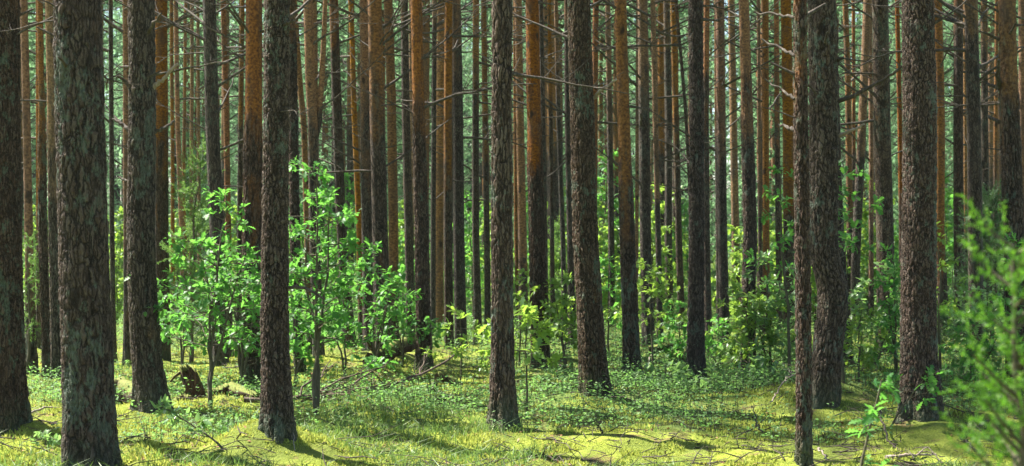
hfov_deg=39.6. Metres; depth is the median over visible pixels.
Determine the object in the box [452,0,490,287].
pine tree
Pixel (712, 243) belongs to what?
young pine
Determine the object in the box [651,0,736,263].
pine tree
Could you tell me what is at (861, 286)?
bush
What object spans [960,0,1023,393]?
pine tree
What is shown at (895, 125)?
pine tree
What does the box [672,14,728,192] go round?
pine tree
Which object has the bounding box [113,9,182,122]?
pine tree
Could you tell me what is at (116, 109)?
pine tree
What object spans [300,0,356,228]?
pine tree
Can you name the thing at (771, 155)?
young pine
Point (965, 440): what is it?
fallen branch
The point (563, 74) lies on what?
pine tree
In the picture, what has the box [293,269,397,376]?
oak sapling
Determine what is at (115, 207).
young pine
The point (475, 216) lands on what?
pine tree
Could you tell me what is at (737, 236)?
bush
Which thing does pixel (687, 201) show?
bush
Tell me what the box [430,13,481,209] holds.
pine tree
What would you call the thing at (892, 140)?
young pine
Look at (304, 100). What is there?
pine tree
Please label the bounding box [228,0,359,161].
pine tree
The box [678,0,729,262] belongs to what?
pine tree
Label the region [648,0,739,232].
pine tree
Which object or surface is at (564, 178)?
young pine
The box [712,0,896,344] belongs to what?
pine tree
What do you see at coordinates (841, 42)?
pine tree
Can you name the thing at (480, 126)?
pine tree
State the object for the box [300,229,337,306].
bush
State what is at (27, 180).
pine tree
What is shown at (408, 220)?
pine tree
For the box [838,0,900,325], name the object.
pine tree
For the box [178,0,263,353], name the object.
pine tree
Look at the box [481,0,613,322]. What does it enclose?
pine tree
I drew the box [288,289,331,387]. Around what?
oak sapling
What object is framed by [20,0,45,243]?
pine tree
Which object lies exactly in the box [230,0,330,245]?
pine tree
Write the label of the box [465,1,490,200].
pine tree
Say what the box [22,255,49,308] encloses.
bush
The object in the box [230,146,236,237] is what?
young pine
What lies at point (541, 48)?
pine tree
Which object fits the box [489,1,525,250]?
pine tree
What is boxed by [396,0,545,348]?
pine tree
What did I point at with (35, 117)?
pine tree
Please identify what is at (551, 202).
pine tree
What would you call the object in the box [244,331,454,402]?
fallen branch
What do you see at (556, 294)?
bush
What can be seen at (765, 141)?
pine tree
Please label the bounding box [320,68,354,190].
young pine
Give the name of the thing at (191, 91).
pine tree
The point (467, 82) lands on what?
pine tree
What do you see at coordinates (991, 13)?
pine tree
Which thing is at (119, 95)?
pine tree
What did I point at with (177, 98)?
pine tree
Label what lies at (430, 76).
pine tree
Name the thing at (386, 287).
oak sapling
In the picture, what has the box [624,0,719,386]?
pine tree
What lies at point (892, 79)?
pine tree
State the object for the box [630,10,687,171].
pine tree
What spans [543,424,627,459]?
fallen branch
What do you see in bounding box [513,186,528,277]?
bush
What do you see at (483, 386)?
fallen branch
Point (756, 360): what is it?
oak sapling
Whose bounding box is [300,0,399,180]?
pine tree
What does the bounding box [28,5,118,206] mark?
pine tree
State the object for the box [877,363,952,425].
oak sapling
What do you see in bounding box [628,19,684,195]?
pine tree
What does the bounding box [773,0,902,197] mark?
pine tree
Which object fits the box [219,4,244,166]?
pine tree
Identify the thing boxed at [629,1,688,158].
pine tree
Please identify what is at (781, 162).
young pine
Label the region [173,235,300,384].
oak sapling
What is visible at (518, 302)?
oak sapling
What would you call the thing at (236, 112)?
young pine
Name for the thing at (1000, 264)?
bush
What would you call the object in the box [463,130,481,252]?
young pine
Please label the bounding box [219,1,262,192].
pine tree
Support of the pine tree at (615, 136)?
on the ground at (920, 434)
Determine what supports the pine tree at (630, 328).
on the ground at (920, 434)
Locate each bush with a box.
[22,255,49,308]
[23,205,48,283]
[23,252,35,302]
[107,206,122,306]
[109,244,122,301]
[109,250,122,322]
[169,212,203,303]
[196,192,242,313]
[288,201,304,297]
[288,227,304,314]
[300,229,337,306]
[321,172,356,304]
[321,209,356,283]
[327,175,360,280]
[335,283,357,320]
[388,199,414,264]
[388,201,414,249]
[398,237,415,314]
[452,190,483,327]
[452,244,470,301]
[464,198,514,310]
[465,232,470,283]
[471,230,514,307]
[512,273,529,320]
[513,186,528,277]
[513,239,575,319]
[513,253,529,308]
[528,187,566,271]
[548,237,604,305]
[548,288,575,326]
[560,148,639,300]
[597,184,653,314]
[598,218,621,320]
[605,182,688,322]
[605,235,621,308]
[634,213,687,323]
[638,236,687,297]
[662,203,688,301]
[681,196,688,241]
[682,216,688,275]
[685,221,782,318]
[711,269,731,307]
[740,197,782,310]
[770,206,814,303]
[770,225,874,325]
[843,202,875,277]
[844,180,898,313]
[860,264,876,312]
[874,286,898,324]
[894,227,898,288]
[936,264,952,316]
[937,241,953,317]
[945,172,953,290]
[945,225,953,249]
[947,193,1001,310]
[947,266,953,294]
[997,234,1003,290]
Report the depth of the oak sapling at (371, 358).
15.08 m
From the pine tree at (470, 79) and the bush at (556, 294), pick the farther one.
the pine tree at (470, 79)
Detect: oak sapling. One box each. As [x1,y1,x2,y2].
[124,186,303,407]
[157,254,220,364]
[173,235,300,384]
[232,156,382,416]
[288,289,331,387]
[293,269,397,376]
[305,241,444,360]
[358,354,398,396]
[368,272,450,367]
[422,302,489,384]
[476,296,563,417]
[513,268,530,365]
[528,270,577,368]
[599,252,622,362]
[604,258,686,366]
[635,360,694,385]
[653,299,708,360]
[677,313,739,371]
[691,364,742,393]
[705,281,795,377]
[714,250,795,372]
[733,354,786,387]
[743,164,816,380]
[793,159,883,383]
[811,296,890,382]
[815,261,900,364]
[845,372,900,465]
[855,242,900,376]
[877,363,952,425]
[936,221,972,387]
[938,308,1008,399]
[942,279,1004,390]
[979,232,1023,404]
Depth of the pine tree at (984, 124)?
24.45 m
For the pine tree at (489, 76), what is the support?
on the ground at (920, 434)
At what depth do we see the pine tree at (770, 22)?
51.98 m
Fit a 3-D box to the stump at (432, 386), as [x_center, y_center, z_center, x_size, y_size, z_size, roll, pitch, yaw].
[-0.839,1.662,15.028,0.290,0.230,0.272,0,0,-22]
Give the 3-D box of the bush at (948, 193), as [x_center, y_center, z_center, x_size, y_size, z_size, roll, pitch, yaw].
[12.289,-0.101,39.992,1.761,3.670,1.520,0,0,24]
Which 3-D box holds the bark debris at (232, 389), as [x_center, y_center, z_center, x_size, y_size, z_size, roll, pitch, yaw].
[-2.710,1.581,14.075,0.735,0.200,0.294,0,0,36]
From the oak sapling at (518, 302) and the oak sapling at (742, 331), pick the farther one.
the oak sapling at (518, 302)
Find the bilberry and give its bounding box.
[24,276,1023,447]
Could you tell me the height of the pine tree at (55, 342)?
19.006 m
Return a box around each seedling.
[29,422,60,446]
[212,417,239,435]
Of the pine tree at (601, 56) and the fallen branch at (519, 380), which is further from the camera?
the pine tree at (601, 56)
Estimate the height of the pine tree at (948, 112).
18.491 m
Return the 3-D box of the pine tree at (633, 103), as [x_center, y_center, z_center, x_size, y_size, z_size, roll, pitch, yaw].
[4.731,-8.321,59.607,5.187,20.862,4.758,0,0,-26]
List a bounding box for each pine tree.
[0,0,52,435]
[0,0,141,465]
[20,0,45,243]
[20,0,46,372]
[20,0,122,348]
[20,0,122,362]
[20,0,127,378]
[22,5,106,247]
[23,2,53,241]
[27,0,45,161]
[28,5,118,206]
[29,4,105,175]
[30,15,47,190]
[33,0,180,204]
[37,0,116,376]
[43,0,122,182]
[101,0,225,360]
[102,0,228,365]
[104,1,169,174]
[104,2,122,242]
[104,6,122,139]
[104,9,181,157]
[104,31,117,129]
[104,48,122,191]
[112,0,178,413]
[113,7,194,148]
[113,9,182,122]
[114,0,244,254]
[114,13,174,117]
[155,0,321,366]
[165,0,263,392]
[167,0,238,292]
[167,0,245,186]
[167,0,263,256]
[167,1,202,238]
[168,0,229,311]
[168,0,245,302]
[168,0,245,330]
[168,1,244,306]
[168,1,245,185]
[168,2,237,259]
[168,7,201,209]
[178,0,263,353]
[179,1,244,272]
[200,0,303,198]
[200,0,359,193]
[206,0,308,371]
[216,0,302,357]
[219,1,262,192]
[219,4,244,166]
[220,0,328,144]
[220,23,262,189]
[221,8,263,127]
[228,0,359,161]
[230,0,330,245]
[230,0,357,353]
[230,0,397,356]
[257,0,324,443]
[297,4,307,189]
[298,0,359,257]
[298,0,465,350]
[299,0,410,347]
[299,0,490,345]
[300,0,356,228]
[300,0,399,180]
[301,0,399,342]
[317,0,472,175]
[317,2,401,194]
[324,1,399,291]
[340,0,415,319]
[340,0,444,341]
[343,0,430,138]
[344,0,490,334]
[346,0,536,370]
[350,0,547,258]
[356,4,431,218]
[382,1,524,348]
[385,2,431,158]
[385,4,431,216]
[385,16,401,194]
[387,0,480,329]
[393,0,472,152]
[395,0,515,334]
[396,0,468,176]
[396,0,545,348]
[408,22,472,146]
[423,0,560,345]
[429,0,489,186]
[429,0,543,330]
[429,36,471,161]
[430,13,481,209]
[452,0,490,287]
[452,0,554,368]
[461,0,491,261]
[461,0,525,166]
[461,0,635,289]
[461,2,512,263]
[461,2,525,186]
[464,0,525,184]
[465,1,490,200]
[468,0,492,212]
[471,0,637,317]
[472,0,616,396]
[474,0,576,348]
[479,0,564,332]
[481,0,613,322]
[485,0,626,431]
[487,0,600,217]
[488,0,563,325]
[489,0,564,324]
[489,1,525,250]
[522,1,627,234]
[523,12,598,156]
[544,0,649,326]
[560,0,686,201]
[562,0,649,158]
[562,0,687,282]
[562,5,635,230]
[562,13,635,215]
[591,0,688,339]
[591,0,726,346]
[592,0,733,194]
[592,0,738,303]
[597,18,635,153]
[598,8,686,176]
[599,0,738,174]
[603,0,709,374]
[603,18,634,181]
[604,0,756,249]
[611,0,739,323]
[616,0,735,295]
[616,0,740,329]
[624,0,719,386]
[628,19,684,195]
[629,0,792,327]
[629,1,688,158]
[629,1,703,282]
[629,29,681,210]
[629,54,672,168]
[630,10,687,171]
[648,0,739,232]
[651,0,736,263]
[652,0,762,348]
[663,0,807,342]
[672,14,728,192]
[672,24,728,212]
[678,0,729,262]
[679,0,760,212]
[703,0,772,375]
[703,0,849,327]
[709,0,782,185]
[709,0,793,337]
[710,0,792,292]
[710,0,807,330]
[711,0,792,275]
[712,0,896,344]
[724,1,856,245]
[725,8,755,248]
[725,21,741,189]
[726,3,792,202]
[728,0,793,305]
[735,0,861,283]
[737,1,781,163]
[750,5,861,179]
[753,0,825,465]
[763,0,944,353]
[771,0,901,330]
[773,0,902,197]
[807,0,901,408]
[807,5,872,157]
[808,3,861,166]
[836,0,901,294]
[836,4,854,366]
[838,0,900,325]
[839,1,944,208]
[839,2,867,152]
[839,4,901,266]
[840,0,1023,356]
[840,3,901,205]
[842,28,901,190]
[850,1,953,138]
[867,0,966,325]
[888,0,953,144]
[889,0,953,130]
[889,0,999,309]
[889,0,1000,333]
[889,16,901,175]
[890,22,952,160]
[894,0,966,423]
[934,0,998,336]
[934,0,1023,204]
[942,0,980,159]
[942,0,1017,208]
[942,0,1017,268]
[943,0,952,211]
[943,1,1017,270]
[943,6,980,160]
[943,23,953,205]
[944,0,1017,276]
[945,0,998,325]
[945,0,1000,330]
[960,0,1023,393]
[978,0,1017,90]
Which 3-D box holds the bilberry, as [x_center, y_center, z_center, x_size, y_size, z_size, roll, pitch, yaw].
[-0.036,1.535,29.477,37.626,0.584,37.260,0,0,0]
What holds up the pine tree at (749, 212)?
on the ground at (920, 434)
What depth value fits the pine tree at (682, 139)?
94.54 m
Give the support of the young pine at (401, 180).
on the ground at (920, 434)
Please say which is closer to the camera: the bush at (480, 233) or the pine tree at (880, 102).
the pine tree at (880, 102)
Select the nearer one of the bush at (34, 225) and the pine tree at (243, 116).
the bush at (34, 225)
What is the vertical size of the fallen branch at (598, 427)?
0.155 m
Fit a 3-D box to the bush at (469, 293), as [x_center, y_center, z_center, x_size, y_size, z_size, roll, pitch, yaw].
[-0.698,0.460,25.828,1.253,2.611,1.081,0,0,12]
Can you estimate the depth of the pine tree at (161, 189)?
19.00 m
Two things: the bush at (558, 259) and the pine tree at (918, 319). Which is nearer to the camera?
the pine tree at (918, 319)
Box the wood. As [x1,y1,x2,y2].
[30,0,978,256]
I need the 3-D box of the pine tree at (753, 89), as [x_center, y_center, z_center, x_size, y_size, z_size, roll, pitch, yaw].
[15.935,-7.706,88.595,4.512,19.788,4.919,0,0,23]
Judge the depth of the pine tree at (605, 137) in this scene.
63.68 m
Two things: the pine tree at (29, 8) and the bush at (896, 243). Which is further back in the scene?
the pine tree at (29, 8)
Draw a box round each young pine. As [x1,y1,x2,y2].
[22,62,47,279]
[31,103,47,214]
[32,185,35,218]
[104,122,119,227]
[106,131,119,238]
[107,193,118,246]
[168,25,235,263]
[168,105,201,225]
[168,110,181,228]
[203,128,237,262]
[220,89,244,229]
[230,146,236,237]
[231,160,237,230]
[288,0,360,280]
[299,140,303,243]
[301,63,346,242]
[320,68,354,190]
[385,37,430,242]
[398,170,402,232]
[399,71,480,244]
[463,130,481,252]
[512,88,565,275]
[512,100,528,243]
[512,142,527,237]
[524,78,566,241]
[563,59,612,263]
[563,139,565,229]
[630,110,653,209]
[681,61,742,257]
[681,152,714,246]
[685,141,731,261]
[710,0,792,258]
[726,68,808,243]
[769,77,808,196]
[841,77,897,261]
[841,99,867,231]
[865,112,898,227]
[867,85,902,246]
[873,43,952,250]
[891,141,897,225]
[944,64,953,234]
[945,130,953,233]
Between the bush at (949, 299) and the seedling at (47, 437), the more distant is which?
the bush at (949, 299)
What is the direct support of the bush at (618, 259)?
on the ground at (920, 434)
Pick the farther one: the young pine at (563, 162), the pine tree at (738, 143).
the pine tree at (738, 143)
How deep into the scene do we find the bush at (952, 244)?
26.93 m
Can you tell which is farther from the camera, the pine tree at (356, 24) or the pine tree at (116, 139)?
the pine tree at (116, 139)
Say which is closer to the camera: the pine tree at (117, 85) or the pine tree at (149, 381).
the pine tree at (149, 381)
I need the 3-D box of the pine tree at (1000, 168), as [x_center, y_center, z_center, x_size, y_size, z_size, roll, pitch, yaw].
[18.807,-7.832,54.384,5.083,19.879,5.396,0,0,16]
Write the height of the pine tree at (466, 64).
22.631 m
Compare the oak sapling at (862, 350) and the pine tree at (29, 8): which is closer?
the oak sapling at (862, 350)
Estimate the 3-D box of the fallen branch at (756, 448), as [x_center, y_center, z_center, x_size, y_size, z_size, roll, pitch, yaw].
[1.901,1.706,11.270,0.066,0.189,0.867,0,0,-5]
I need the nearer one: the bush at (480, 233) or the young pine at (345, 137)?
the bush at (480, 233)
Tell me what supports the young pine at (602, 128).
on the ground at (920, 434)
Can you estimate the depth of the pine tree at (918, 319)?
12.07 m
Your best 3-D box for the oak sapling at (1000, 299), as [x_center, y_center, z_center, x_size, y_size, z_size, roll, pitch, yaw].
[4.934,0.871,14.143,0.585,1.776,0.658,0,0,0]
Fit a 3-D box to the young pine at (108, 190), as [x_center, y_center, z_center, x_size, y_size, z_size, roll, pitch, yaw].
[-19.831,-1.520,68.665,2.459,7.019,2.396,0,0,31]
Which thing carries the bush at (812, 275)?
on the ground at (920, 434)
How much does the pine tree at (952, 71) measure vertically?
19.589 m
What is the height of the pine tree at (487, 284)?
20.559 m
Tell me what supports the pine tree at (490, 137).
on the ground at (920, 434)
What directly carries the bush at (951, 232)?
on the ground at (920, 434)
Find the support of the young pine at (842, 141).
on the ground at (920, 434)
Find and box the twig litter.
[0,330,1022,465]
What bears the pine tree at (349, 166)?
on the ground at (920, 434)
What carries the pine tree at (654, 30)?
on the ground at (920, 434)
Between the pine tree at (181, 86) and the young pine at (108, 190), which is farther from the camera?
the pine tree at (181, 86)
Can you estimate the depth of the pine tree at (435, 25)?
23.51 m
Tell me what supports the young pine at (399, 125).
on the ground at (920, 434)
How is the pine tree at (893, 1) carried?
on the ground at (920, 434)
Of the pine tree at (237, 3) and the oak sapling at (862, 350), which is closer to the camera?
the oak sapling at (862, 350)
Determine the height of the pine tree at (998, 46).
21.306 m
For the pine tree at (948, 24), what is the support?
on the ground at (920, 434)
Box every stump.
[170,364,206,398]
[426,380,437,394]
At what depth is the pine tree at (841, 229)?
16.31 m
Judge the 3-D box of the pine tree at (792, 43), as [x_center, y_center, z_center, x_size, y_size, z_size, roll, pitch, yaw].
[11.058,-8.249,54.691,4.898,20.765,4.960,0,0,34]
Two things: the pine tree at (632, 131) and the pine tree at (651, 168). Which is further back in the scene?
the pine tree at (651, 168)
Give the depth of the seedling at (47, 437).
10.85 m
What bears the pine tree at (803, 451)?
on the ground at (920, 434)
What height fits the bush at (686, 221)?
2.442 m
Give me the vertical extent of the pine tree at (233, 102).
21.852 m
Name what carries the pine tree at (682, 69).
on the ground at (920, 434)
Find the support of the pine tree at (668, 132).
on the ground at (920, 434)
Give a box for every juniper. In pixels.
[22,227,40,373]
[158,133,238,362]
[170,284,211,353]
[547,211,576,322]
[932,193,1023,465]
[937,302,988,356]
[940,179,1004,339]
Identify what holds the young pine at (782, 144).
on the ground at (920, 434)
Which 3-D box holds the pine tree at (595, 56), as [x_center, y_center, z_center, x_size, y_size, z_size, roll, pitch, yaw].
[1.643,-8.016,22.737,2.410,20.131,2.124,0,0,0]
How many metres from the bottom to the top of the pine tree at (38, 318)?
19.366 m
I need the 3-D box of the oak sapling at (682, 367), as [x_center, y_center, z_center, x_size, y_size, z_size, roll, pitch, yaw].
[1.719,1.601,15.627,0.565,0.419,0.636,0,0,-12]
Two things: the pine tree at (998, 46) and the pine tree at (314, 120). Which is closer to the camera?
the pine tree at (314, 120)
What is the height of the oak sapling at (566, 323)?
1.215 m
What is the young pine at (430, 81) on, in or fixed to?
on the ground at (920, 434)
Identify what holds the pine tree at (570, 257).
on the ground at (920, 434)
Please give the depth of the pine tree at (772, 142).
57.94 m
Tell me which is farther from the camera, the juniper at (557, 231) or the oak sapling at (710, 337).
the juniper at (557, 231)
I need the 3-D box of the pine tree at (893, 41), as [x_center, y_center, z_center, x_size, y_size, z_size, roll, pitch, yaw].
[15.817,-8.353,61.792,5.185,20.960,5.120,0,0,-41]
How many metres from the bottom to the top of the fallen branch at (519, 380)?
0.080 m
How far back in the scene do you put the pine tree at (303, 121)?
19.70 m
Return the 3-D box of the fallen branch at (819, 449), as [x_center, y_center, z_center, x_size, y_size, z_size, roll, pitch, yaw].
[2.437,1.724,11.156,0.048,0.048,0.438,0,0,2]
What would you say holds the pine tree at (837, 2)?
on the ground at (920, 434)
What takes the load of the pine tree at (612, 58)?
on the ground at (920, 434)
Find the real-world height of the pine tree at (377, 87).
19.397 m
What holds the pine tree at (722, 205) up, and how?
on the ground at (920, 434)
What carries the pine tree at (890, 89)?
on the ground at (920, 434)
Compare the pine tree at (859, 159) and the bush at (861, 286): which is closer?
the pine tree at (859, 159)
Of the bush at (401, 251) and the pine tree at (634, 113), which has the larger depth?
the pine tree at (634, 113)
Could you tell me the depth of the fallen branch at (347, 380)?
15.16 m
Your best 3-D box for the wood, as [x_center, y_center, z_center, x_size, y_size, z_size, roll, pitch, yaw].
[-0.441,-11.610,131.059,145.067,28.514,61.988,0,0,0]
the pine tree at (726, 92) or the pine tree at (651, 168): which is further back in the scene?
the pine tree at (651, 168)
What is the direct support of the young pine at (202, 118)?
on the ground at (920, 434)
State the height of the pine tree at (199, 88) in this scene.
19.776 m
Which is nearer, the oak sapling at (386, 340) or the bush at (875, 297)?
the oak sapling at (386, 340)
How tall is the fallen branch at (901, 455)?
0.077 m
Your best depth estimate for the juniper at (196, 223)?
18.94 m
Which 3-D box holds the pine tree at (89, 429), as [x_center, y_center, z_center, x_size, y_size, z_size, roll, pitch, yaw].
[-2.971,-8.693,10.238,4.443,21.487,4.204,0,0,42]
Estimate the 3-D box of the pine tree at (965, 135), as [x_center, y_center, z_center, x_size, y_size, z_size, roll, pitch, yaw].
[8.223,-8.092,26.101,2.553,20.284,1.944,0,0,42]
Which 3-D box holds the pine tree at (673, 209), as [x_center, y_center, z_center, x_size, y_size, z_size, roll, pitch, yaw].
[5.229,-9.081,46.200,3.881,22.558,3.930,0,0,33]
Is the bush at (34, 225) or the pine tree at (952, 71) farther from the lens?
the pine tree at (952, 71)
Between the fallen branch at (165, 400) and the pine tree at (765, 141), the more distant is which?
the pine tree at (765, 141)
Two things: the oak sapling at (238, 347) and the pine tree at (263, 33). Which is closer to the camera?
the oak sapling at (238, 347)
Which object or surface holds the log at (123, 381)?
on the ground at (920, 434)
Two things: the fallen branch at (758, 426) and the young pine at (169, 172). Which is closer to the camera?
the fallen branch at (758, 426)
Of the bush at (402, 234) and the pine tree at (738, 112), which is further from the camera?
the pine tree at (738, 112)
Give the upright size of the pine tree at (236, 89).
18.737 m
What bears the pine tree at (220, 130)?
on the ground at (920, 434)
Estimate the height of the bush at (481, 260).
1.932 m
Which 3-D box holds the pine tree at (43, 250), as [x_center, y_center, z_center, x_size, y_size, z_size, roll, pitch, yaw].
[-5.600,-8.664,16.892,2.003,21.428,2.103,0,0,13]
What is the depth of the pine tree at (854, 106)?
27.25 m
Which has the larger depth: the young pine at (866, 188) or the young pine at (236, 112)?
the young pine at (236, 112)
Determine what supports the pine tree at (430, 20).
on the ground at (920, 434)
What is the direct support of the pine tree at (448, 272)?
on the ground at (920, 434)
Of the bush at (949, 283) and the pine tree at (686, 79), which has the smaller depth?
the bush at (949, 283)
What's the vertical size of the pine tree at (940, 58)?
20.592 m
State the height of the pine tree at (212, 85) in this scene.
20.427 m
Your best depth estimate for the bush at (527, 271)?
28.92 m
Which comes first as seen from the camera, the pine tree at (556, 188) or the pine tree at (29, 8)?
the pine tree at (556, 188)
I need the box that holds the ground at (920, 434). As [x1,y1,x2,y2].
[0,249,1023,465]
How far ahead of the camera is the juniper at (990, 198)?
20.93 m
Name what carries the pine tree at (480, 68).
on the ground at (920, 434)
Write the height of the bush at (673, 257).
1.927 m
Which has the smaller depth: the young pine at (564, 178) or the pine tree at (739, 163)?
the young pine at (564, 178)
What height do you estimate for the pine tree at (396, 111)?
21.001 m
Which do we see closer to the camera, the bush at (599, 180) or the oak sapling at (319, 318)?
the oak sapling at (319, 318)
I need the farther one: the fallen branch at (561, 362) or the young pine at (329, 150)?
the young pine at (329, 150)
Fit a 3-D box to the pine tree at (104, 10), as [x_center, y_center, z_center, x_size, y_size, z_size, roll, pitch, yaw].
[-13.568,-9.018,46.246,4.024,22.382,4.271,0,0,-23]
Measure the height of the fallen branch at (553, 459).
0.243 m
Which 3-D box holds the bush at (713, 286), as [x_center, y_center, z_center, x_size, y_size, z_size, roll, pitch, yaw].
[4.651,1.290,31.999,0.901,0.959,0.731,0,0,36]
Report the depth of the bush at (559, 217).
34.10 m
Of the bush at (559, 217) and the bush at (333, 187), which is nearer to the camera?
the bush at (559, 217)
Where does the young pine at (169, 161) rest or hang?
on the ground at (920, 434)
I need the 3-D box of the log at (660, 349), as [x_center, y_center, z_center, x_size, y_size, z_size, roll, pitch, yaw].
[2.049,1.527,18.815,0.507,0.150,0.138,0,0,-6]
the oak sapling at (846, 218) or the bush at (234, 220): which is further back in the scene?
the bush at (234, 220)
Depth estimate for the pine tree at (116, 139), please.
105.55 m
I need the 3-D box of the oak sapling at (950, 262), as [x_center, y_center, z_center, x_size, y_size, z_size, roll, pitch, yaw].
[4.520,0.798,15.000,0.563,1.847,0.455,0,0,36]
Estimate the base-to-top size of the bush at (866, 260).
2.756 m
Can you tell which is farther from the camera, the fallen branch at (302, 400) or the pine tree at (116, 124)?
the pine tree at (116, 124)
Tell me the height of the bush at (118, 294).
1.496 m
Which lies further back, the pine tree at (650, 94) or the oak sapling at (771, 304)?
the pine tree at (650, 94)
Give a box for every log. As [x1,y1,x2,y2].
[114,376,131,401]
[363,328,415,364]
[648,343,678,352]
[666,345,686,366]
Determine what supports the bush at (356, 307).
on the ground at (920, 434)
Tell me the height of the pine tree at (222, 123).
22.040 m
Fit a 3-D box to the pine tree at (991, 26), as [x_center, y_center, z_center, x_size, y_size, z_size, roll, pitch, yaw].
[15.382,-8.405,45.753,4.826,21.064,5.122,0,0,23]
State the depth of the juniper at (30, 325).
16.99 m
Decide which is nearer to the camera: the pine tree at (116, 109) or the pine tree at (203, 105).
the pine tree at (203, 105)
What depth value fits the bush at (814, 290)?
25.95 m
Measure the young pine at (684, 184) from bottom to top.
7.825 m
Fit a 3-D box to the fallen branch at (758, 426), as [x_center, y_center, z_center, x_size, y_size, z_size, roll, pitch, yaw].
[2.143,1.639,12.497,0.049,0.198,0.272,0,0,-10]
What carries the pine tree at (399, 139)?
on the ground at (920, 434)
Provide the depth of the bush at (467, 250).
47.51 m
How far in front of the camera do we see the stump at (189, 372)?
14.18 m
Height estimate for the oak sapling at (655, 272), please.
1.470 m
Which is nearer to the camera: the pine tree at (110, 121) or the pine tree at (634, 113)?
the pine tree at (110, 121)
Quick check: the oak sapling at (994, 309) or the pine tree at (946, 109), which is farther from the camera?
the pine tree at (946, 109)
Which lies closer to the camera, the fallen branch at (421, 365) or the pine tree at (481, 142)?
the fallen branch at (421, 365)
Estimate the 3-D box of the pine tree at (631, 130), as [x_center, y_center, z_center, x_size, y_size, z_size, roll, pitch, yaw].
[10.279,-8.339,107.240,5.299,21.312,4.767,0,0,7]
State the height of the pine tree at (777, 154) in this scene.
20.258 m
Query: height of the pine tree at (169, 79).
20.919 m
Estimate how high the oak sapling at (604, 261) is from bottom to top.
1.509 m
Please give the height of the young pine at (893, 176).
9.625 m
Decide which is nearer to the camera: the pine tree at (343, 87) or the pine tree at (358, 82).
the pine tree at (358, 82)
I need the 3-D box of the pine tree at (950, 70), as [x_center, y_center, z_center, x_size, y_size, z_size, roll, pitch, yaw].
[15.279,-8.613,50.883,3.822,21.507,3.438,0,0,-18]
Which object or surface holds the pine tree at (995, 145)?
on the ground at (920, 434)
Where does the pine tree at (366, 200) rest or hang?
on the ground at (920, 434)
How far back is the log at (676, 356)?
18.36 m
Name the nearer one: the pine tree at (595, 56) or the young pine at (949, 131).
the pine tree at (595, 56)
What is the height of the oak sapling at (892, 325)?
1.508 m
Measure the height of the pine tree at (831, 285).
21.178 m
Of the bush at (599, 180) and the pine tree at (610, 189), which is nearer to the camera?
the pine tree at (610, 189)
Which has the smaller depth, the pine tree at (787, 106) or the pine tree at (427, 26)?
the pine tree at (787, 106)
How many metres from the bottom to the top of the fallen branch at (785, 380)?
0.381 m
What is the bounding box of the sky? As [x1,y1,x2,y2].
[30,0,949,219]
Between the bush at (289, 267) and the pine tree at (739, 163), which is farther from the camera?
the pine tree at (739, 163)
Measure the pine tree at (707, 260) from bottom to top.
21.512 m
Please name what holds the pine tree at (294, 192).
on the ground at (920, 434)
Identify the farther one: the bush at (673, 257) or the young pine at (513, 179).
the young pine at (513, 179)
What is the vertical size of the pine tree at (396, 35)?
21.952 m
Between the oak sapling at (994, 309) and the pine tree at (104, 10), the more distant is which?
the pine tree at (104, 10)
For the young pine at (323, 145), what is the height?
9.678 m
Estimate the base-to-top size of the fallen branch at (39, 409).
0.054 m
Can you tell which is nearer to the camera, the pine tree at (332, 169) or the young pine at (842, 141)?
the pine tree at (332, 169)
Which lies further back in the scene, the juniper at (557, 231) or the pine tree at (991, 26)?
the pine tree at (991, 26)
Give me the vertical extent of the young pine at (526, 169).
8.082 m
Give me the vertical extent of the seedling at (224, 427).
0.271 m
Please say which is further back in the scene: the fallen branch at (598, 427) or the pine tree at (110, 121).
the pine tree at (110, 121)
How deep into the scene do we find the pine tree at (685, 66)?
50.31 m
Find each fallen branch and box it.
[31,406,59,413]
[150,394,222,448]
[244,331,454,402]
[293,374,391,409]
[327,369,375,388]
[393,338,447,392]
[451,368,487,402]
[515,378,545,384]
[541,435,576,464]
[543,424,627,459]
[556,337,568,377]
[594,416,603,433]
[641,430,666,452]
[741,444,767,452]
[752,407,762,432]
[770,363,794,402]
[817,447,827,459]
[879,410,901,450]
[884,448,935,458]
[957,432,976,449]
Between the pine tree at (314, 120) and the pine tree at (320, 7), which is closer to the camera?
the pine tree at (314, 120)
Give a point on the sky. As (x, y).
(116, 0)
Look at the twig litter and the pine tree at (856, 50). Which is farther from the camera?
the pine tree at (856, 50)
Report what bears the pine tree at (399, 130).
on the ground at (920, 434)
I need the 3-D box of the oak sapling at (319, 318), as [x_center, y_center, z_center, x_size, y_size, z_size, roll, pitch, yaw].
[-1.892,0.493,13.028,1.375,2.421,1.197,0,0,-24]
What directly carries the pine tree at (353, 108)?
on the ground at (920, 434)
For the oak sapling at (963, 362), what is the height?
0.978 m
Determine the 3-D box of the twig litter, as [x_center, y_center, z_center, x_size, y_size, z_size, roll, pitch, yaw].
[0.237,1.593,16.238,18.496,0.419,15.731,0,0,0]
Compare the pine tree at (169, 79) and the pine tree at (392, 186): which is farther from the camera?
the pine tree at (169, 79)

